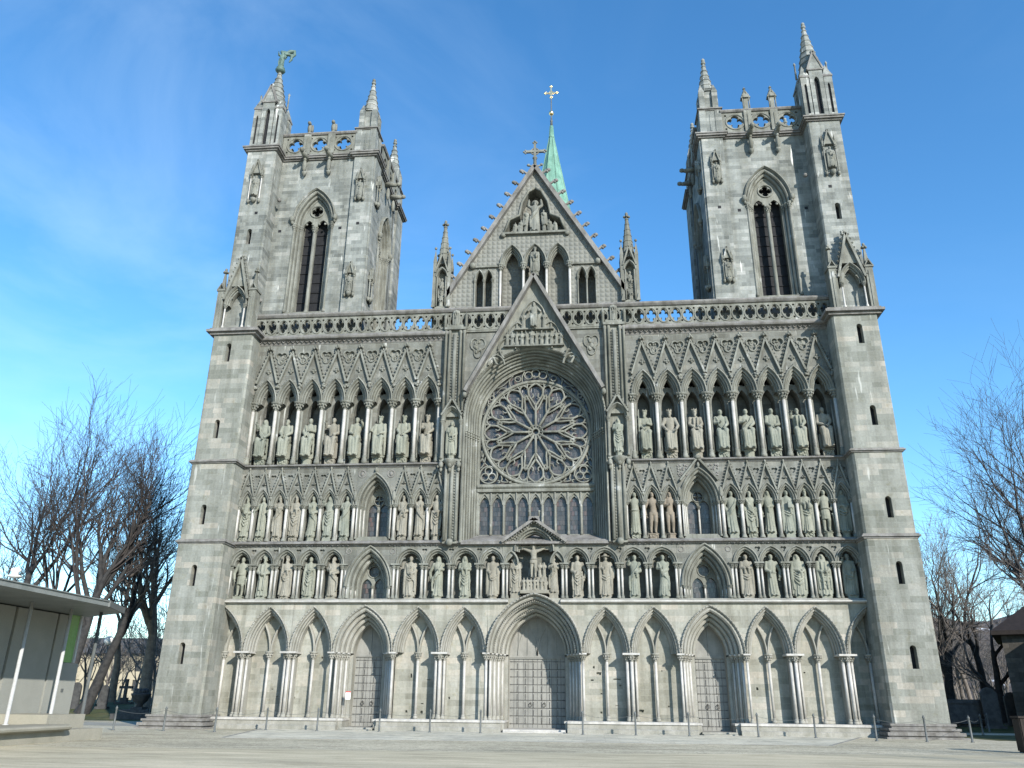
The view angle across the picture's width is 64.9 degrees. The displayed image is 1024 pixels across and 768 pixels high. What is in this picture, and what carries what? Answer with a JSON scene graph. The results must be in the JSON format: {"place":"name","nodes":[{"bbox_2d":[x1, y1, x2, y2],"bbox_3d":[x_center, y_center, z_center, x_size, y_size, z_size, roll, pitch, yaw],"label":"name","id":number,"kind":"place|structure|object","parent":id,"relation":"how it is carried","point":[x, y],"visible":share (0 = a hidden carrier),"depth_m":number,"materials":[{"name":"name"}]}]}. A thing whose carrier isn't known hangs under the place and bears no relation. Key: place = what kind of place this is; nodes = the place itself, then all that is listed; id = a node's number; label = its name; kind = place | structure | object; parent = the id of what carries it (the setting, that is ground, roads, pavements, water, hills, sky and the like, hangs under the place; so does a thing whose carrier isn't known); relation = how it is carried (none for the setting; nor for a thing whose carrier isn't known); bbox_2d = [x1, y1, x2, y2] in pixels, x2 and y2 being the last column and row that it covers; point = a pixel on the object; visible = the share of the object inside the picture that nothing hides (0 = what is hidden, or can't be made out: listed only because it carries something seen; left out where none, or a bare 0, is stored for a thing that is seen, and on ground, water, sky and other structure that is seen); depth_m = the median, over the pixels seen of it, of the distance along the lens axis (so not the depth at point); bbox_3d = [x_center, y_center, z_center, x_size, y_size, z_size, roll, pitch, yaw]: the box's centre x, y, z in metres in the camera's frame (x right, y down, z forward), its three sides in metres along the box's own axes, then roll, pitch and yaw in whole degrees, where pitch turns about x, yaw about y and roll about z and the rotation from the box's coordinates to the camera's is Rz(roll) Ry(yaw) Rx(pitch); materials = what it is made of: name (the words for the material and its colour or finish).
{"place":"outdoors","nodes":[
{"label":"outdoors","id":0,"kind":"place"},
{"bbox_2d":[83,722,137,725],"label":"path","id":1,"kind":"structure","parent":0,"point":[108,724],"depth_m":44.75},
{"bbox_2d":[69,699,152,720],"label":"lawn","id":2,"kind":"structure","parent":0,"point":[99,714],"depth_m":58.42,"materials":[{"name":"plant"}]},
{"bbox_2d":[70,682,82,708],"bbox_3d":[-33.184,23.659,61.183,1.040,1.900,0.500,-1,-22,5],"label":"gravestone","id":3,"kind":"object","parent":2,"relation":"on","point":[76,695],"visible":0.56,"depth_m":61.09,"materials":[{"name":"stone"}]},
{"bbox_2d":[0,415,186,591],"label":"bare tree","id":4,"kind":"object","parent":2,"relation":"on","point":[46,572],"visible":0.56,"depth_m":57.89,"materials":[{"name":"brown plant"}]},
{"bbox_2d":[0,364,187,585],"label":"bare tree","id":5,"kind":"object","parent":2,"relation":"on","point":[28,571],"visible":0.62,"depth_m":59.94,"materials":[{"name":"brown plant"}]},
{"bbox_2d":[94,685,109,708],"bbox_3d":[-30.895,23.681,60.940,0.910,1.700,0.500,-1,-22,5],"label":"gravestone","id":6,"kind":"object","parent":2,"relation":"on","point":[103,697],"visible":0.96,"depth_m":60.84,"materials":[{"name":"stone"}]},
{"bbox_2d":[37,427,190,708],"bbox_3d":[-31.342,14.495,64.943,17.369,21.828,14.956,-1,-22,5],"label":"bare tree","id":7,"kind":"object","parent":2,"relation":"on","point":[149,614],"visible":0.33,"depth_m":63.24,"materials":[{"name":"brown plant"}]},
{"bbox_2d":[76,638,162,699],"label":"house","id":8,"kind":"structure","parent":2,"relation":"on","point":[80,676],"depth_m":133.30,"materials":[{"name":"stone"}]},
{"bbox_2d":[75,593,165,700],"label":"wood","id":9,"kind":"object","parent":2,"relation":"on","point":[130,652],"visible":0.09,"depth_m":96.04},
{"bbox_2d":[113,679,133,703],"bbox_3d":[-31.110,24.764,64.855,1.430,1.900,0.500,-1,-22,5],"label":"gravestone","id":10,"kind":"object","parent":2,"relation":"on","point":[124,699],"visible":0.96,"depth_m":64.74,"materials":[{"name":"stone"}]},
{"bbox_2d":[69,483,180,701],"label":"bare tree","id":11,"kind":"object","parent":2,"relation":"on","point":[113,685],"visible":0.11,"depth_m":68.40,"materials":[{"name":"brown plant"}]},
{"bbox_2d":[109,688,151,719],"bbox_3d":[-25.123,21.582,54.376,3.000,1.950,1.600,-1,-22,5],"label":"stone urn","id":12,"kind":"object","parent":2,"relation":"on","point":[140,697],"visible":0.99,"depth_m":53.88,"materials":[{"name":"stone"}]},
{"bbox_2d":[0,746,1023,767],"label":"road","id":13,"kind":"structure","parent":0,"point":[64,757],"depth_m":20.79,"materials":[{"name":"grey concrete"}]},
{"bbox_2d":[0,0,1023,637],"label":"sky","id":14,"kind":"structure","parent":0,"point":[125,125],"materials":[{"name":"blue"}]},
{"bbox_2d":[13,720,1023,755],"bbox_3d":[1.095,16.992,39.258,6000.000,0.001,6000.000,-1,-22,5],"label":"ground","id":15,"kind":"structure","parent":0,"point":[125,736],"depth_m":27.65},
{"bbox_2d":[0,578,124,745],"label":"pavilion","id":16,"kind":"structure","parent":15,"relation":"on","point":[40,629],"depth_m":29.51,"materials":[{"name":"concrete"}]},
{"bbox_2d":[63,616,83,662],"bbox_3d":[-20.713,10.467,33.218,6.020,1.920,0.120,-1,-22,5],"label":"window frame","id":17,"kind":"structure","parent":16,"relation":"in","point":[82,617],"depth_m":32.90,"materials":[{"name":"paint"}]},
{"bbox_2d":[20,387,198,665],"bbox_3d":[-27.860,11.359,59.275,16.923,24.939,16.178,7,-22,-16],"label":"bare tree","id":18,"kind":"object","parent":15,"relation":"on","point":[104,577],"visible":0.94,"depth_m":57.45,"materials":[{"name":"brown plant"}]},
{"bbox_2d":[73,436,184,714],"bbox_3d":[-26.731,14.399,60.826,10.025,20.099,13.270,-1,-22,5],"label":"bare tree","id":19,"kind":"object","parent":15,"relation":"on","point":[100,675],"visible":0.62,"depth_m":59.49,"materials":[{"name":"brown plant"}]},
{"bbox_2d":[133,23,969,739],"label":"cathedral","id":20,"kind":"structure","parent":15,"relation":"on","point":[533,387],"depth_m":44.37,"materials":[{"name":"stone"}]},
{"bbox_2d":[232,557,248,598],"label":"statue","id":21,"kind":"object","parent":20,"relation":"on","point":[242,568],"visible":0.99,"depth_m":43.61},
{"bbox_2d":[238,496,251,541],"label":"statue","id":22,"kind":"object","parent":20,"relation":"on","point":[245,519],"visible":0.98,"depth_m":44.62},
{"bbox_2d":[252,420,270,464],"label":"seated statue","id":23,"kind":"object","parent":20,"relation":"on","point":[260,451],"visible":0.97,"depth_m":46.20,"materials":[{"name":"grey stone"}]},
{"bbox_2d":[253,497,271,541],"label":"statue","id":24,"kind":"object","parent":20,"relation":"on","point":[260,531],"visible":0.98,"depth_m":44.57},
{"bbox_2d":[255,555,270,598],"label":"statue","id":25,"kind":"object","parent":20,"relation":"on","point":[263,571],"visible":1,"depth_m":43.38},
{"bbox_2d":[271,496,284,540],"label":"statue","id":26,"kind":"object","parent":20,"relation":"on","point":[276,524],"visible":1,"depth_m":44.49,"materials":[{"name":"stone"}]},
{"bbox_2d":[276,419,293,464],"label":"seated statue","id":27,"kind":"object","parent":20,"relation":"on","point":[284,448],"visible":0.98,"depth_m":46.10,"materials":[{"name":"stone"}]},
{"bbox_2d":[277,554,293,598],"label":"statue","id":28,"kind":"object","parent":20,"relation":"on","point":[285,581],"visible":0.99,"depth_m":43.27,"materials":[{"name":"stone"}]},
{"bbox_2d":[275,50,295,74],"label":"angel statue","id":29,"kind":"object","parent":20,"relation":"on","point":[284,55],"visible":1,"depth_m":57.35,"materials":[{"name":"green metal"}]},
{"bbox_2d":[286,495,301,540],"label":"statue","id":30,"kind":"object","parent":20,"relation":"on","point":[293,521],"visible":1,"depth_m":44.37,"materials":[{"name":"stone"}]},
{"bbox_2d":[299,419,316,463],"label":"seated statue","id":31,"kind":"object","parent":20,"relation":"on","point":[307,449],"visible":0.99,"depth_m":45.98,"materials":[{"name":"stone"}]},
{"bbox_2d":[301,557,316,598],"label":"statue","id":32,"kind":"object","parent":20,"relation":"on","point":[308,581],"visible":1,"depth_m":43.15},
{"bbox_2d":[305,496,318,540],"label":"statue","id":33,"kind":"object","parent":20,"relation":"on","point":[313,509],"visible":0.98,"depth_m":44.28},
{"bbox_2d":[321,496,334,540],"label":"statue","id":34,"kind":"object","parent":20,"relation":"on","point":[327,526],"visible":1,"depth_m":44.21,"materials":[{"name":"grey stone"}]},
{"bbox_2d":[323,418,339,463],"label":"seated statue","id":35,"kind":"object","parent":20,"relation":"on","point":[331,450],"visible":0.98,"depth_m":45.82,"materials":[{"name":"stone"}]},
{"bbox_2d":[325,557,339,598],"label":"statue","id":36,"kind":"object","parent":20,"relation":"on","point":[333,568],"visible":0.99,"depth_m":43.03,"materials":[{"name":"stone"}]},
{"bbox_2d":[338,496,351,540],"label":"statue","id":37,"kind":"object","parent":20,"relation":"on","point":[343,529],"visible":1,"depth_m":44.12,"materials":[{"name":"grey stone"}]},
{"bbox_2d":[347,417,363,463],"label":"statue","id":38,"kind":"object","parent":20,"relation":"on","point":[354,450],"visible":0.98,"depth_m":45.71,"materials":[{"name":"stone"}]},
{"bbox_2d":[351,627,382,725],"bbox_3d":[-7.537,15.336,42.530,1.630,5.030,0.185,-1,-22,5],"label":"door","id":39,"kind":"structure","parent":20,"relation":"in","point":[368,668],"depth_m":42.43,"materials":[{"name":"grey wood"}]},
{"bbox_2d":[344,545,391,598],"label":"window","id":40,"kind":"structure","parent":20,"relation":"in","point":[368,576],"depth_m":43.33,"materials":[{"name":"white stone"}]},
{"bbox_2d":[353,467,395,540],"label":"window","id":41,"kind":"structure","parent":20,"relation":"in","point":[374,500],"depth_m":44.78,"materials":[{"name":"white stone"}]},
{"bbox_2d":[370,415,387,462],"bbox_3d":[-7.685,3.146,45.865,1.070,2.952,1.171,-1,-22,5],"label":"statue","id":42,"kind":"object","parent":20,"relation":"on","point":[378,431],"visible":0.99,"depth_m":45.63,"materials":[{"name":"stone"}]},
{"bbox_2d":[396,495,408,539],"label":"statue","id":43,"kind":"object","parent":20,"relation":"on","point":[402,523],"visible":1,"depth_m":43.83,"materials":[{"name":"stone"}]},
{"bbox_2d":[395,415,410,462],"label":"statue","id":44,"kind":"object","parent":20,"relation":"on","point":[403,445],"visible":1,"depth_m":45.44,"materials":[{"name":"stone"}]},
{"bbox_2d":[403,556,416,598],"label":"statue","id":45,"kind":"object","parent":20,"relation":"on","point":[409,580],"visible":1,"depth_m":42.64,"materials":[{"name":"stone"}]},
{"bbox_2d":[413,495,425,539],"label":"statue","id":46,"kind":"object","parent":20,"relation":"on","point":[420,516],"visible":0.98,"depth_m":43.74,"materials":[{"name":"stone"}]},
{"bbox_2d":[418,414,434,461],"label":"seated statue","id":47,"kind":"object","parent":20,"relation":"on","point":[426,445],"visible":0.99,"depth_m":45.31,"materials":[{"name":"stone"}]},
{"bbox_2d":[428,495,442,539],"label":"statue","id":48,"kind":"object","parent":20,"relation":"on","point":[436,519],"visible":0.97,"depth_m":43.66,"materials":[{"name":"stone"}]},
{"bbox_2d":[429,556,444,598],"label":"statue","id":49,"kind":"object","parent":20,"relation":"on","point":[438,568],"visible":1,"depth_m":42.55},
{"bbox_2d":[445,422,457,457],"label":"statue","id":50,"kind":"object","parent":20,"relation":"on","point":[451,442],"visible":1,"depth_m":44.75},
{"bbox_2d":[458,556,471,598],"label":"statue","id":51,"kind":"object","parent":20,"relation":"on","point":[464,567],"visible":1,"depth_m":42.40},
{"bbox_2d":[485,556,501,598],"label":"statue","id":52,"kind":"object","parent":20,"relation":"on","point":[493,572],"visible":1,"depth_m":42.26,"materials":[{"name":"stone"}]},
{"bbox_2d":[509,558,521,597],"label":"statue","id":53,"kind":"object","parent":20,"relation":"on","point":[515,568],"visible":1,"depth_m":42.10,"materials":[{"name":"stone"}]},
{"bbox_2d":[518,539,550,593],"bbox_3d":[1.172,9.561,42.275,1.980,2.840,0.476,-1,-22,5],"label":"crucifix","id":54,"kind":"object","parent":20,"relation":"attached to","point":[540,581],"visible":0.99,"depth_m":42.04,"materials":[{"name":"stone"}]},
{"bbox_2d":[530,246,539,277],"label":"statue","id":55,"kind":"object","parent":20,"relation":"attached to","point":[535,261],"visible":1,"depth_m":49.33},
{"bbox_2d":[459,347,610,545],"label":"rose window","id":56,"kind":"structure","parent":20,"relation":"in","point":[534,433],"depth_m":45.46,"materials":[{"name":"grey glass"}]},
{"bbox_2d":[509,617,565,728],"bbox_3d":[1.340,15.118,42.444,3.030,5.547,0.185,-1,-22,5],"label":"door","id":57,"kind":"structure","parent":20,"relation":"in","point":[537,653],"depth_m":42.30,"materials":[{"name":"grey wood"}]},
{"bbox_2d":[548,558,559,597],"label":"statue","id":58,"kind":"object","parent":20,"relation":"on","point":[554,567],"visible":1,"depth_m":41.92,"materials":[{"name":"stone"}]},
{"bbox_2d":[570,555,587,597],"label":"statue","id":59,"kind":"object","parent":20,"relation":"on","point":[578,577],"visible":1,"depth_m":41.87,"materials":[{"name":"stone"}]},
{"bbox_2d":[598,553,615,597],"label":"statue","id":60,"kind":"object","parent":20,"relation":"on","point":[607,572],"visible":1,"depth_m":41.75,"materials":[{"name":"stone"}]},
{"bbox_2d":[612,418,623,454],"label":"statue","id":61,"kind":"object","parent":20,"relation":"on","point":[617,429],"visible":0.99,"depth_m":43.92,"materials":[{"name":"grey stone"}]},
{"bbox_2d":[626,271,633,299],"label":"statue","id":62,"kind":"object","parent":20,"relation":"on","point":[630,285],"visible":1,"depth_m":48.08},
{"bbox_2d":[626,555,641,597],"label":"statue","id":63,"kind":"object","parent":20,"relation":"on","point":[634,579],"visible":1,"depth_m":41.58,"materials":[{"name":"grey stone"}]},
{"bbox_2d":[629,492,642,538],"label":"statue","id":64,"kind":"object","parent":20,"relation":"on","point":[635,531],"visible":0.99,"depth_m":42.70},
{"bbox_2d":[637,409,652,458],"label":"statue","id":65,"kind":"object","parent":20,"relation":"on","point":[644,423],"visible":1,"depth_m":44.13,"materials":[{"name":"stone"}]},
{"bbox_2d":[645,492,660,537],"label":"statue","id":66,"kind":"object","parent":20,"relation":"on","point":[652,503],"visible":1,"depth_m":42.71,"materials":[{"name":"brown stone"}]},
{"bbox_2d":[656,555,670,597],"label":"statue","id":67,"kind":"object","parent":20,"relation":"on","point":[662,566],"visible":1,"depth_m":41.44,"materials":[{"name":"grey stone"}]},
{"bbox_2d":[661,409,679,457],"bbox_3d":[8.742,2.726,44.355,1.018,2.952,1.171,-1,-22,5],"label":"seated statue","id":68,"kind":"object","parent":20,"relation":"on","point":[668,424],"visible":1,"depth_m":44.02,"materials":[{"name":"stone"}]},
{"bbox_2d":[663,492,677,537],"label":"statue","id":69,"kind":"object","parent":20,"relation":"on","point":[669,503],"visible":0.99,"depth_m":42.63,"materials":[{"name":"brown stone"}]},
{"bbox_2d":[687,408,703,457],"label":"seated statue","id":70,"kind":"object","parent":20,"relation":"on","point":[696,442],"visible":1,"depth_m":43.94,"materials":[{"name":"stone"}]},
{"bbox_2d":[677,455,722,537],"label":"window","id":71,"kind":"structure","parent":20,"relation":"in","point":[699,494],"depth_m":43.16,"materials":[{"name":"white stone"}]},
{"bbox_2d":[681,542,732,597],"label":"window","id":72,"kind":"structure","parent":20,"relation":"in","point":[705,574],"depth_m":41.70,"materials":[{"name":"white stone"}]},
{"bbox_2d":[693,627,730,730],"bbox_3d":[10.083,14.884,40.910,1.630,5.030,0.185,-1,-22,5],"label":"door","id":73,"kind":"structure","parent":20,"relation":"in","point":[712,694],"depth_m":40.79,"materials":[{"name":"grey wood"}]},
{"bbox_2d":[713,409,729,456],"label":"seated statue","id":74,"kind":"object","parent":20,"relation":"on","point":[722,438],"visible":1,"depth_m":43.78,"materials":[{"name":"grey stone"}]},
{"bbox_2d":[724,491,740,537],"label":"statue","id":75,"kind":"object","parent":20,"relation":"on","point":[731,502],"visible":1,"depth_m":42.24,"materials":[{"name":"grey stone"}]},
{"bbox_2d":[738,409,756,456],"bbox_3d":[12.869,2.652,43.963,0.941,2.883,1.171,-1,-22,5],"label":"seated statue","id":76,"kind":"object","parent":20,"relation":"on","point":[747,437],"visible":0.98,"depth_m":43.66,"materials":[{"name":"stone"}]},
{"bbox_2d":[739,554,755,597],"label":"statue","id":77,"kind":"object","parent":20,"relation":"on","point":[747,579],"visible":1,"depth_m":41.07,"materials":[{"name":"stone"}]},
{"bbox_2d":[743,490,758,537],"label":"statue","id":78,"kind":"object","parent":20,"relation":"on","point":[751,513],"visible":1,"depth_m":42.13,"materials":[{"name":"stone"}]},
{"bbox_2d":[761,490,776,537],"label":"statue","id":79,"kind":"object","parent":20,"relation":"on","point":[770,524],"visible":1,"depth_m":42.09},
{"bbox_2d":[764,554,781,597],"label":"statue","id":80,"kind":"object","parent":20,"relation":"on","point":[770,565],"visible":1,"depth_m":40.99,"materials":[{"name":"stone"}]},
{"bbox_2d":[764,408,782,455],"bbox_3d":[14.252,2.619,43.835,0.876,2.888,1.171,-1,-22,5],"label":"seated statue","id":81,"kind":"object","parent":20,"relation":"on","point":[773,437],"visible":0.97,"depth_m":43.56,"materials":[{"name":"grey stone"}]},
{"bbox_2d":[780,490,796,536],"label":"statue","id":82,"kind":"object","parent":20,"relation":"on","point":[788,515],"visible":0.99,"depth_m":41.95,"materials":[{"name":"grey stone"}]},
{"bbox_2d":[789,554,808,597],"bbox_3d":[14.580,9.780,40.998,0.672,2.241,0.708,20,-28,-40],"label":"statue","id":83,"kind":"object","parent":20,"relation":"on","point":[799,581],"visible":1,"depth_m":40.81,"materials":[{"name":"stone"}]},
{"bbox_2d":[789,408,808,455],"bbox_3d":[15.575,2.598,43.708,0.946,2.851,1.171,-1,-22,5],"label":"seated statue","id":84,"kind":"object","parent":20,"relation":"on","point":[800,442],"visible":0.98,"depth_m":43.45,"materials":[{"name":"stone"}]},
{"bbox_2d":[799,488,815,536],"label":"statue","id":85,"kind":"object","parent":20,"relation":"on","point":[807,517],"visible":1,"depth_m":41.86,"materials":[{"name":"stone"}]},
{"bbox_2d":[815,554,833,597],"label":"statue","id":86,"kind":"object","parent":20,"relation":"on","point":[824,581],"visible":0.98,"depth_m":40.69,"materials":[{"name":"stone"}]},
{"bbox_2d":[815,407,834,455],"bbox_3d":[16.969,2.547,43.586,0.876,2.883,1.171,-1,-22,5],"label":"seated statue","id":87,"kind":"object","parent":20,"relation":"on","point":[826,441],"visible":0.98,"depth_m":43.33,"materials":[{"name":"stone"}]},
{"bbox_2d":[817,489,835,536],"bbox_3d":[16.330,6.748,42.002,1.014,2.553,0.510,-1,-22,5],"label":"statue","id":88,"kind":"object","parent":20,"relation":"on","point":[824,502],"visible":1,"depth_m":41.89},
{"bbox_2d":[826,146,836,168],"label":"statue","id":89,"kind":"object","parent":20,"relation":"attached to","point":[831,159],"visible":1,"depth_m":48.64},
{"bbox_2d":[836,489,852,536],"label":"statue","id":90,"kind":"object","parent":20,"relation":"on","point":[844,516],"visible":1,"depth_m":41.69,"materials":[{"name":"grey stone"}]},
{"bbox_2d":[840,554,858,597],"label":"statue","id":91,"kind":"object","parent":20,"relation":"on","point":[850,581],"visible":0.99,"depth_m":40.59,"materials":[{"name":"grey stone"}]},
{"bbox_2d":[990,606,1023,718],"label":"stone shed","id":92,"kind":"structure","parent":15,"relation":"on","point":[1008,633],"depth_m":49.63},
{"bbox_2d":[1010,716,1023,752],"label":"litter bin","id":93,"kind":"object","parent":15,"relation":"on","point":[1018,725],"visible":1,"depth_m":26.38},
{"bbox_2d":[225,729,857,744],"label":"pavement","id":94,"kind":"structure","parent":0,"point":[497,736],"depth_m":34.00,"materials":[{"name":"stone"}]},
{"bbox_2d":[220,729,862,745],"bbox_3d":[1.384,15.016,34.253,29.103,0.012,10.060,-1,-22,5],"label":"kerb strip","id":95,"kind":"object","parent":94,"relation":"on","point":[565,742],"visible":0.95,"depth_m":30.28,"materials":[{"name":"stone"}]},
{"bbox_2d":[935,616,1011,698],"bbox_3d":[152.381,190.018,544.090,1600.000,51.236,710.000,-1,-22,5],"label":"house","id":96,"kind":"structure","parent":0,"point":[986,635],"depth_m":298.34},
{"bbox_2d":[955,723,1013,732],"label":"lawn","id":97,"kind":"structure","parent":0,"point":[1010,729],"depth_m":48.14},
{"bbox_2d":[918,527,969,650],"bbox_3d":[30.731,17.410,61.431,7.258,13.895,8.387,-1,-22,5],"label":"bare tree","id":98,"kind":"object","parent":97,"relation":"on","point":[926,574],"visible":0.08,"depth_m":60.26,"materials":[{"name":"brown plant"}]},
{"bbox_2d":[915,504,1009,698],"bbox_3d":[30.841,16.096,56.961,8.596,13.716,11.122,-6,-22,16],"label":"bare tree","id":99,"kind":"object","parent":97,"relation":"on","point":[948,682],"visible":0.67,"depth_m":56.56,"materials":[{"name":"brown plant"}]},
{"bbox_2d":[946,699,984,726],"bbox_3d":[28.556,20.694,50.654,3.120,1.600,1.120,-1,-22,5],"label":"gravestone","id":100,"kind":"object","parent":97,"relation":"on","point":[960,710],"visible":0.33,"depth_m":50.24,"materials":[{"name":"stone"}]},
{"bbox_2d":[910,319,1023,589],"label":"bare tree","id":101,"kind":"object","parent":97,"relation":"on","point":[1016,562],"visible":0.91,"depth_m":63.27,"materials":[{"name":"brown plant"}]},
{"bbox_2d":[915,451,1023,689],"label":"bare tree","id":102,"kind":"object","parent":97,"relation":"on","point":[977,658],"visible":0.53,"depth_m":58.90,"materials":[{"name":"brown plant"}]},
{"bbox_2d":[927,564,1019,699],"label":"wood","id":103,"kind":"object","parent":97,"relation":"on","point":[960,687],"visible":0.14,"depth_m":86.37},
{"bbox_2d":[939,545,1023,723],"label":"bare tree","id":104,"kind":"object","parent":97,"relation":"on","point":[998,683],"visible":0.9,"depth_m":54.95,"materials":[{"name":"brown plant"}]},
{"bbox_2d":[954,432,1023,598],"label":"bare tree","id":105,"kind":"object","parent":97,"relation":"on","point":[1014,527],"visible":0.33,"depth_m":68.39,"materials":[{"name":"brown plant"}]},
{"bbox_2d":[979,687,1007,728],"bbox_3d":[29.560,20.009,49.742,1.300,2.400,0.500,-1,-22,5],"label":"gravestone","id":106,"kind":"object","parent":97,"relation":"on","point":[990,706],"visible":0.91,"depth_m":49.65,"materials":[{"name":"stone"}]},
{"bbox_2d":[1003,692,1017,725],"bbox_3d":[31.692,20.546,50.933,1.170,2.000,0.500,-1,-22,5],"label":"gravestone","id":107,"kind":"object","parent":97,"relation":"on","point":[1009,704],"visible":0.6,"depth_m":50.91,"materials":[{"name":"stone"}]},
{"bbox_2d":[964,735,1015,740],"bbox_3d":[27.366,17.050,38.715,11.600,0.001,8.400,-1,-22,5],"label":"lawn strip","id":108,"kind":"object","parent":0,"point":[1000,737],"visible":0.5,"depth_m":39.06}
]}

